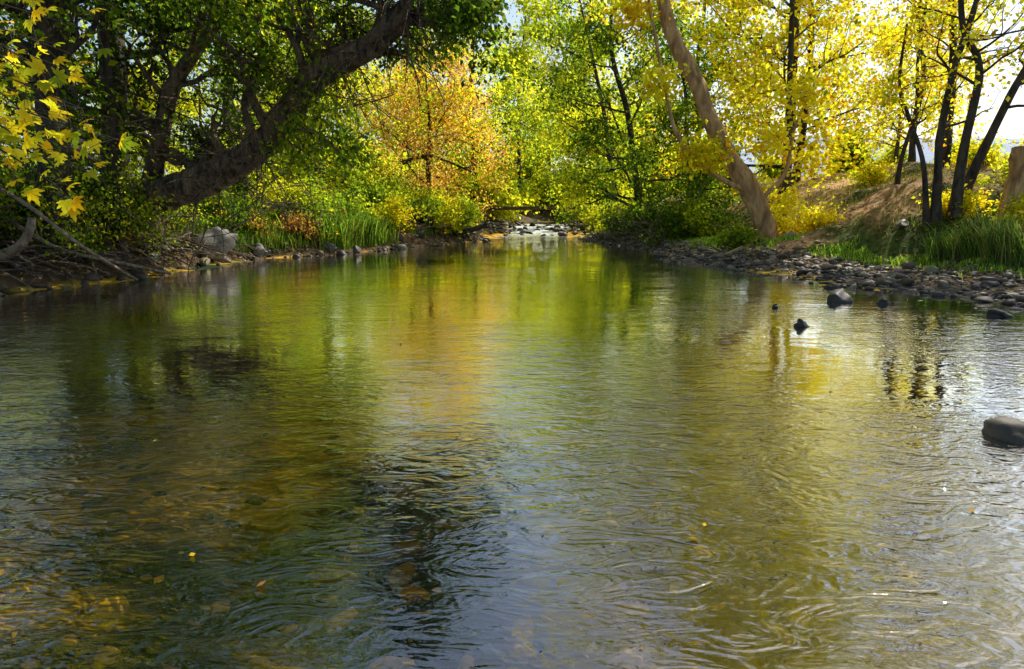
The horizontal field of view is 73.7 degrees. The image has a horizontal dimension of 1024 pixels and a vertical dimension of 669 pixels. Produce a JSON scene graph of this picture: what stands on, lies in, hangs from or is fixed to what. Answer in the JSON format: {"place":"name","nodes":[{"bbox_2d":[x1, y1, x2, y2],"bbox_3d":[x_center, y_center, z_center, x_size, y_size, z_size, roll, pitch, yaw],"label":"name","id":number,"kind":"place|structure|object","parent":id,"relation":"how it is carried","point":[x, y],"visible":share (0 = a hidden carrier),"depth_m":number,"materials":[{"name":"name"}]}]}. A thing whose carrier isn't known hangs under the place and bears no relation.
{"place":"outdoors","nodes":[
{"label":"outdoors","id":0,"kind":"place"},
{"bbox_2d":[0,218,478,288],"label":"fallen branch","id":1,"kind":"object","parent":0,"point":[38,238],"depth_m":15.59,"materials":[{"name":"brown wood"}]},
{"bbox_2d":[452,222,486,235],"bbox_3d":[-2.889,-5.699,36.889,3.116,0.751,0.588,0,10,0],"label":"fallen log","id":2,"kind":"object","parent":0,"point":[483,225],"visible":0.59,"depth_m":36.66,"materials":[{"name":"brown wood"}]},
{"bbox_2d":[0,220,1023,668],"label":"river water","id":3,"kind":"structure","parent":0,"point":[176,346],"depth_m":7.13,"materials":[{"name":"liquid"}]},
{"bbox_2d":[0,263,990,585],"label":"floating leaves","id":4,"kind":"object","parent":3,"relation":"on","point":[400,343],"visible":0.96,"depth_m":3.39,"materials":[{"name":"yellow plant"}]},
{"bbox_2d":[794,318,809,327],"bbox_3d":[4.169,-0.120,9.728,0.230,0.215,0.211,-6,12,-32],"label":"boulder","id":5,"kind":"object","parent":3,"relation":"in","point":[801,323],"visible":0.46,"depth_m":9.70,"materials":[{"name":"stone"}]},
{"bbox_2d":[827,288,852,302],"bbox_3d":[6.092,-0.639,12.549,0.452,0.415,0.660,9,14,41],"label":"boulder","id":6,"kind":"object","parent":3,"relation":"in","point":[840,295],"visible":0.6,"depth_m":12.40,"materials":[{"name":"stone"}]},
{"bbox_2d":[876,298,889,304],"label":"boulder","id":7,"kind":"object","parent":3,"relation":"in","point":[883,301],"visible":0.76,"depth_m":12.12,"materials":[{"name":"stone"}]},
{"bbox_2d":[981,416,1023,459],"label":"boulder","id":8,"kind":"object","parent":3,"relation":"in","point":[1006,429],"visible":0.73,"depth_m":4.89,"materials":[{"name":"stone"}]},
{"bbox_2d":[0,159,1023,668],"bbox_3d":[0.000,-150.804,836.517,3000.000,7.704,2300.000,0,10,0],"label":"ground","id":9,"kind":"structure","parent":0,"point":[660,635],"depth_m":4.11,"materials":[{"name":"soil"}]},
{"bbox_2d":[0,217,35,260],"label":"driftwood log","id":10,"kind":"object","parent":9,"relation":"on","point":[21,243],"visible":0.97,"depth_m":13.82,"materials":[{"name":"grey wood"}]},
{"bbox_2d":[13,256,23,264],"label":"boulder","id":11,"kind":"object","parent":9,"relation":"on","point":[16,260],"visible":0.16,"depth_m":14.92,"materials":[{"name":"stone"}]},
{"bbox_2d":[0,187,137,280],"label":"fallen branch","id":12,"kind":"object","parent":9,"relation":"on","point":[40,214],"visible":0.98,"depth_m":14.40,"materials":[{"name":"brown wood"}]},
{"bbox_2d":[0,0,138,221],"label":"box elder branch","id":13,"kind":"object","parent":9,"relation":"on","point":[8,134],"visible":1,"depth_m":4.87,"materials":[{"name":"yellow plant"}]},
{"bbox_2d":[0,1,175,134],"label":"cottonwood tree","id":14,"kind":"object","parent":9,"relation":"on","point":[20,5],"visible":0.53,"depth_m":14.92,"materials":[{"name":"green plant"}]},
{"bbox_2d":[0,112,199,271],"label":"willow sapling","id":15,"kind":"object","parent":9,"relation":"on","point":[104,199],"visible":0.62,"depth_m":16.53,"materials":[{"name":"green plant"}]},
{"bbox_2d":[0,1,207,181],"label":"cottonwood tree","id":16,"kind":"object","parent":9,"relation":"on","point":[95,55],"visible":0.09,"depth_m":27.51,"materials":[{"name":"green plant"}]},
{"bbox_2d":[0,196,263,295],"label":"driftwood tangle","id":17,"kind":"object","parent":9,"relation":"on","point":[189,233],"visible":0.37,"depth_m":17.66,"materials":[{"name":"brown wood"}]},
{"bbox_2d":[0,0,264,259],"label":"cottonwood tree","id":18,"kind":"object","parent":9,"relation":"on","point":[49,28],"visible":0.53,"depth_m":15.33,"materials":[{"name":"green plant"}]},
{"bbox_2d":[0,232,277,287],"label":"exposed roots","id":19,"kind":"object","parent":9,"relation":"on","point":[21,268],"visible":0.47,"depth_m":16.07,"materials":[{"name":"brown plant"}]},
{"bbox_2d":[143,252,159,261],"bbox_3d":[-10.009,-2.100,18.841,0.344,0.364,0.503,2,10,13],"label":"boulder","id":20,"kind":"object","parent":9,"relation":"on","point":[151,253],"visible":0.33,"depth_m":18.88,"materials":[{"name":"stone"}]},
{"bbox_2d":[0,0,346,232],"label":"willow tree","id":21,"kind":"object","parent":9,"relation":"on","point":[178,73],"visible":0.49,"depth_m":18.07,"materials":[{"name":"green plant"}]},
{"bbox_2d":[0,147,348,239],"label":"willow shrub","id":22,"kind":"object","parent":9,"relation":"on","point":[226,200],"visible":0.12,"depth_m":24.30,"materials":[{"name":"green plant"}]},
{"bbox_2d":[0,0,350,189],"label":"cottonwood tree","id":23,"kind":"object","parent":9,"relation":"on","point":[112,62],"visible":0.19,"depth_m":18.29,"materials":[{"name":"green plant"}]},
{"bbox_2d":[78,0,273,258],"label":"cottonwood tree","id":24,"kind":"object","parent":9,"relation":"on","point":[105,42],"visible":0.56,"depth_m":17.26,"materials":[{"name":"green plant"}]},
{"bbox_2d":[0,202,369,264],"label":"dry shrub","id":25,"kind":"object","parent":9,"relation":"on","point":[297,227],"visible":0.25,"depth_m":24.74,"materials":[{"name":"brown plant"}]},
{"bbox_2d":[0,34,395,275],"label":"dead branches","id":26,"kind":"object","parent":9,"relation":"on","point":[210,133],"visible":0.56,"depth_m":17.12,"materials":[{"name":"brown wood"}]},
{"bbox_2d":[65,0,331,184],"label":"cottonwood tree","id":27,"kind":"object","parent":9,"relation":"on","point":[205,98],"visible":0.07,"depth_m":29.44,"materials":[{"name":"green plant"}]},
{"bbox_2d":[188,226,237,259],"bbox_3d":[-9.546,-2.900,21.739,0.724,1.068,1.632,9,14,43],"label":"boulder","id":28,"kind":"object","parent":9,"relation":"on","point":[229,241],"visible":0.67,"depth_m":21.57,"materials":[{"name":"stone"}]},
{"bbox_2d":[135,0,351,183],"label":"cottonwood tree","id":29,"kind":"object","parent":9,"relation":"on","point":[249,44],"visible":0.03,"depth_m":39.45,"materials":[{"name":"green plant"}]},
{"bbox_2d":[0,230,489,295],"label":"bank stones","id":30,"kind":"object","parent":9,"relation":"on","point":[141,274],"visible":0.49,"depth_m":20.22,"materials":[{"name":"grey stone"}]},
{"bbox_2d":[166,201,339,254],"bbox_3d":[-10.845,-4.231,25.566,5.641,2.394,7.185,6,12,30],"label":"tall grass clump","id":31,"kind":"object","parent":9,"relation":"on","point":[280,236],"visible":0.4,"depth_m":24.98,"materials":[{"name":"green plant"}]},
{"bbox_2d":[253,243,268,256],"bbox_3d":[-8.883,-2.974,23.988,0.597,0.485,0.552,-9,13,-40],"label":"boulder","id":32,"kind":"object","parent":9,"relation":"on","point":[262,250],"visible":0.92,"depth_m":23.82,"materials":[{"name":"stone"}]},
{"bbox_2d":[128,208,464,248],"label":"bank grass","id":33,"kind":"structure","parent":9,"relation":"on","point":[413,229],"depth_m":26.55,"materials":[{"name":"green plant"}]},
{"bbox_2d":[210,192,401,250],"bbox_3d":[-7.927,-4.997,29.016,6.801,2.655,7.514,0,10,0],"label":"tall grass clump","id":34,"kind":"object","parent":9,"relation":"on","point":[376,232],"visible":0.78,"depth_m":28.18,"materials":[{"name":"green plant"}]},
{"bbox_2d":[98,0,523,268],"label":"leaning willow tree","id":35,"kind":"object","parent":9,"relation":"on","point":[473,16],"visible":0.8,"depth_m":16.46,"materials":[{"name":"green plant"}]},
{"bbox_2d":[200,0,427,195],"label":"cottonwood tree","id":36,"kind":"object","parent":9,"relation":"on","point":[381,115],"visible":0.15,"depth_m":36.28,"materials":[{"name":"green plant"}]},
{"bbox_2d":[324,242,337,251],"bbox_3d":[-7.084,-3.454,26.953,0.609,0.402,0.843,4,11,22],"label":"boulder","id":37,"kind":"object","parent":9,"relation":"on","point":[331,246],"visible":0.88,"depth_m":26.60,"materials":[{"name":"stone"}]},
{"bbox_2d":[215,163,489,233],"bbox_3d":[-6.941,-6.883,35.321,9.648,3.934,20.350,3,10,14],"label":"yellow green shrub","id":38,"kind":"object","parent":9,"relation":"on","point":[385,208],"visible":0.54,"depth_m":31.99,"materials":[{"name":"green plant"}]},
{"bbox_2d":[352,245,360,253],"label":"boulder","id":39,"kind":"object","parent":9,"relation":"on","point":[356,249],"visible":0.98,"depth_m":26.68,"materials":[{"name":"stone"}]},
{"bbox_2d":[337,173,483,238],"bbox_3d":[-5.603,-8.251,45.029,7.965,3.756,25.912,0,10,0],"label":"bank shrub","id":40,"kind":"object","parent":9,"relation":"on","point":[446,204],"visible":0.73,"depth_m":35.82,"materials":[{"name":"green plant"}]},
{"bbox_2d":[333,3,508,184],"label":"cottonwood tree","id":41,"kind":"object","parent":9,"relation":"on","point":[398,137],"visible":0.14,"depth_m":54.75,"materials":[{"name":"green plant"}]},
{"bbox_2d":[332,35,525,218],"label":"maple tree","id":42,"kind":"object","parent":9,"relation":"on","point":[444,117],"visible":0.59,"depth_m":40.37,"materials":[{"name":"orange plant"}]},
{"bbox_2d":[400,154,471,171],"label":"branch","id":43,"kind":"object","parent":42,"relation":"attached to","point":[408,160],"visible":0.8,"depth_m":41.11,"materials":[{"name":"brown plant"}]},
{"bbox_2d":[378,188,501,244],"bbox_3d":[-3.599,-6.354,38.912,5.638,4.078,14.423,2,10,10],"label":"brush pile","id":44,"kind":"object","parent":9,"relation":"on","point":[437,240],"visible":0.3,"depth_m":34.84,"materials":[{"name":"green plant"}]},
{"bbox_2d":[250,131,694,223],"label":"thicket","id":45,"kind":"object","parent":9,"relation":"on","point":[507,200],"visible":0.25,"depth_m":64.28,"materials":[{"name":"green plant"}]},
{"bbox_2d":[412,0,578,213],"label":"cottonwood tree","id":46,"kind":"object","parent":9,"relation":"on","point":[499,88],"visible":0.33,"depth_m":63.70,"materials":[{"name":"green plant"}]},
{"bbox_2d":[0,328,1023,668],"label":"riverbed cobbles","id":47,"kind":"object","parent":9,"relation":"on","point":[742,640],"visible":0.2,"depth_m":3.80,"materials":[{"name":"stone"}]},
{"bbox_2d":[0,1,1023,212],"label":"distant trees","id":48,"kind":"object","parent":9,"relation":"on","point":[772,171],"visible":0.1,"depth_m":78.20,"materials":[{"name":"green plant"}]},
{"bbox_2d":[0,368,1023,668],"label":"sunken leaves","id":49,"kind":"object","parent":9,"relation":"on","point":[394,664],"visible":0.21,"depth_m":3.91,"materials":[{"name":"orange plant"}]},
{"bbox_2d":[437,0,595,214],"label":"cottonwood tree","id":50,"kind":"object","parent":9,"relation":"on","point":[530,171],"visible":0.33,"depth_m":78.59,"materials":[{"name":"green plant"}]},
{"bbox_2d":[479,206,586,209],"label":"wooden footbridge","id":51,"kind":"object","parent":9,"relation":"on","point":[521,208],"visible":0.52,"depth_m":60.38,"materials":[{"name":"wood"}]},
{"bbox_2d":[484,220,587,235],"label":"riffle stones","id":52,"kind":"object","parent":9,"relation":"on","point":[501,224],"visible":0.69,"depth_m":53.16,"materials":[{"name":"grey stone"}]},
{"bbox_2d":[482,0,682,222],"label":"cottonwood tree","id":53,"kind":"object","parent":9,"relation":"on","point":[595,69],"visible":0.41,"depth_m":56.12,"materials":[{"name":"green plant"}]},
{"bbox_2d":[552,24,677,190],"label":"cottonwood tree","id":54,"kind":"object","parent":9,"relation":"on","point":[619,98],"visible":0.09,"depth_m":75.51,"materials":[{"name":"green plant"}]},
{"bbox_2d":[578,183,672,230],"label":"bank shrub","id":55,"kind":"object","parent":9,"relation":"on","point":[589,221],"visible":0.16,"depth_m":48.95,"materials":[{"name":"yellow plant"}]},
{"bbox_2d":[513,0,738,228],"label":"cottonwood tree","id":56,"kind":"object","parent":9,"relation":"on","point":[587,141],"visible":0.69,"depth_m":39.29,"materials":[{"name":"green plant"}]},
{"bbox_2d":[567,181,726,247],"bbox_3d":[6.652,-5.516,34.736,5.258,4.030,12.491,-2,10,-9],"label":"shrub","id":57,"kind":"object","parent":9,"relation":"on","point":[636,223],"visible":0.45,"depth_m":32.89,"materials":[{"name":"green plant"}]},
{"bbox_2d":[586,183,743,246],"bbox_3d":[7.248,-6.264,36.997,5.699,3.110,17.903,0,10,0],"label":"bank shrub","id":58,"kind":"object","parent":9,"relation":"on","point":[686,222],"visible":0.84,"depth_m":29.92,"materials":[{"name":"green plant"}]},
{"bbox_2d":[612,16,746,216],"bbox_3d":[8.792,-10.126,33.249,7.177,10.288,8.850,0,10,0],"label":"cottonwood tree","id":59,"kind":"object","parent":9,"relation":"on","point":[686,104],"visible":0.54,"depth_m":32.32,"materials":[{"name":"green plant"}]},
{"bbox_2d":[567,0,869,240],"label":"leaning cottonwood tree","id":60,"kind":"object","parent":9,"relation":"on","point":[744,183],"visible":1,"depth_m":22.71,"materials":[{"name":"yellow plant"}]},
{"bbox_2d":[615,0,832,189],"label":"yellow aspen tree","id":61,"kind":"object","parent":9,"relation":"on","point":[690,5],"visible":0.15,"depth_m":46.58,"materials":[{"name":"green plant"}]},
{"bbox_2d":[724,234,763,253],"bbox_3d":[8.023,-3.152,23.142,2.705,0.972,0.360,-8,13,-39],"label":"exposed root","id":62,"kind":"object","parent":9,"relation":"on","point":[733,250],"visible":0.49,"depth_m":22.80,"materials":[{"name":"brown plant"}]},
{"bbox_2d":[693,0,858,219],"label":"yellow aspen tree","id":63,"kind":"object","parent":9,"relation":"on","point":[790,45],"visible":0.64,"depth_m":26.94,"materials":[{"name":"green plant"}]},
{"bbox_2d":[654,0,926,205],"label":"yellow aspen tree","id":64,"kind":"object","parent":9,"relation":"on","point":[754,43],"visible":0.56,"depth_m":28.81,"materials":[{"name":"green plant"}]},
{"bbox_2d":[784,231,796,235],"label":"boulder","id":65,"kind":"object","parent":9,"relation":"on","point":[791,233],"visible":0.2,"depth_m":22.21,"materials":[{"name":"stone"}]},
{"bbox_2d":[577,232,1023,336],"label":"gravel bar stones","id":66,"kind":"object","parent":9,"relation":"on","point":[692,256],"visible":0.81,"depth_m":17.52,"materials":[{"name":"grey stone"}]},
{"bbox_2d":[695,0,935,182],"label":"yellow aspen tree","id":67,"kind":"object","parent":9,"relation":"on","point":[843,75],"visible":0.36,"depth_m":37.69,"materials":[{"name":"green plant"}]},
{"bbox_2d":[632,209,1023,279],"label":"grass strip","id":68,"kind":"object","parent":9,"relation":"on","point":[921,262],"depth_m":19.90,"materials":[{"name":"green plant"}]},
{"bbox_2d":[636,162,1021,291],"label":"fallen leaves","id":69,"kind":"object","parent":9,"relation":"on","point":[874,223],"visible":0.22,"depth_m":21.64,"materials":[{"name":"yellow plant"}]},
{"bbox_2d":[722,155,1007,244],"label":"hill grass","id":70,"kind":"structure","parent":9,"relation":"on","point":[863,187],"depth_m":26.55,"materials":[{"name":"plant"}]},
{"bbox_2d":[709,150,1023,250],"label":"green shrub","id":71,"kind":"object","parent":9,"relation":"on","point":[734,237],"visible":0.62,"depth_m":22.50,"materials":[{"name":"green plant"}]},
{"bbox_2d":[769,130,1023,235],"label":"yellow shrub","id":72,"kind":"object","parent":9,"relation":"on","point":[815,218],"visible":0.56,"depth_m":23.32,"materials":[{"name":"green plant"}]},
{"bbox_2d":[896,219,908,226],"bbox_3d":[11.555,-3.304,20.272,0.443,0.252,0.374,-7,12,-36],"label":"boulder","id":73,"kind":"object","parent":9,"relation":"on","point":[903,223],"visible":0.99,"depth_m":20.19,"materials":[{"name":"stone"}]},
{"bbox_2d":[835,0,987,184],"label":"box elder tree","id":74,"kind":"object","parent":9,"relation":"on","point":[868,137],"visible":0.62,"depth_m":25.46,"materials":[{"name":"yellow plant"}]},
{"bbox_2d":[853,0,982,163],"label":"yellow aspen tree","id":75,"kind":"object","parent":9,"relation":"on","point":[896,150],"visible":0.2,"depth_m":42.03,"materials":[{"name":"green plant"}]},
{"bbox_2d":[859,4,979,225],"bbox_3d":[11.050,-6.010,19.091,2.738,5.884,2.490,0,10,0],"label":"box elder tree","id":76,"kind":"object","parent":9,"relation":"on","point":[884,96],"visible":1,"depth_m":19.25,"materials":[{"name":"yellow plant"}]},
{"bbox_2d":[851,0,1013,161],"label":"yellow aspen tree","id":77,"kind":"object","parent":9,"relation":"on","point":[912,152],"visible":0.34,"depth_m":31.29,"materials":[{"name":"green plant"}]},
{"bbox_2d":[852,0,1023,220],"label":"box elder tree","id":78,"kind":"object","parent":9,"relation":"on","point":[936,202],"visible":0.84,"depth_m":19.12,"materials":[{"name":"yellow plant"}]},
{"bbox_2d":[860,0,1023,216],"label":"box elder tree","id":79,"kind":"object","parent":9,"relation":"on","point":[957,193],"visible":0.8,"depth_m":19.20,"materials":[{"name":"yellow plant"}]},
{"bbox_2d":[942,0,956,166],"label":"yellow aspen tree","id":80,"kind":"object","parent":9,"relation":"on","point":[947,149],"visible":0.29,"depth_m":28.39,"materials":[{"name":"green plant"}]},
{"bbox_2d":[910,203,1023,270],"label":"tall grass bank","id":81,"kind":"structure","parent":9,"relation":"on","point":[1001,242],"depth_m":16.75,"materials":[{"name":"green plant"}]},
{"bbox_2d":[964,2,1023,198],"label":"box elder tree","id":82,"kind":"object","parent":9,"relation":"on","point":[972,173],"visible":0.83,"depth_m":19.83,"materials":[{"name":"brown plant"}]},
{"bbox_2d":[986,308,1013,317],"bbox_3d":[7.697,-0.278,10.695,0.449,0.252,0.222,5,11,24],"label":"boulder","id":83,"kind":"object","parent":9,"relation":"on","point":[996,312],"visible":0.53,"depth_m":10.68,"materials":[{"name":"stone"}]},
{"bbox_2d":[996,146,1023,220],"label":"tree stump","id":84,"kind":"object","parent":9,"relation":"on","point":[1013,187],"visible":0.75,"depth_m":18.81,"materials":[{"name":"brown wood"}]},
{"bbox_2d":[0,0,1023,170],"label":"sky","id":85,"kind":"structure","parent":0,"point":[1012,125],"materials":[{"name":"white"}]},
{"bbox_2d":[90,135,1023,177],"bbox_3d":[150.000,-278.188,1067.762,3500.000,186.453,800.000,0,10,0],"label":"hills","id":86,"kind":"structure","parent":0,"point":[928,157],"depth_m":900.89,"materials":[{"name":"soil"}]}
]}

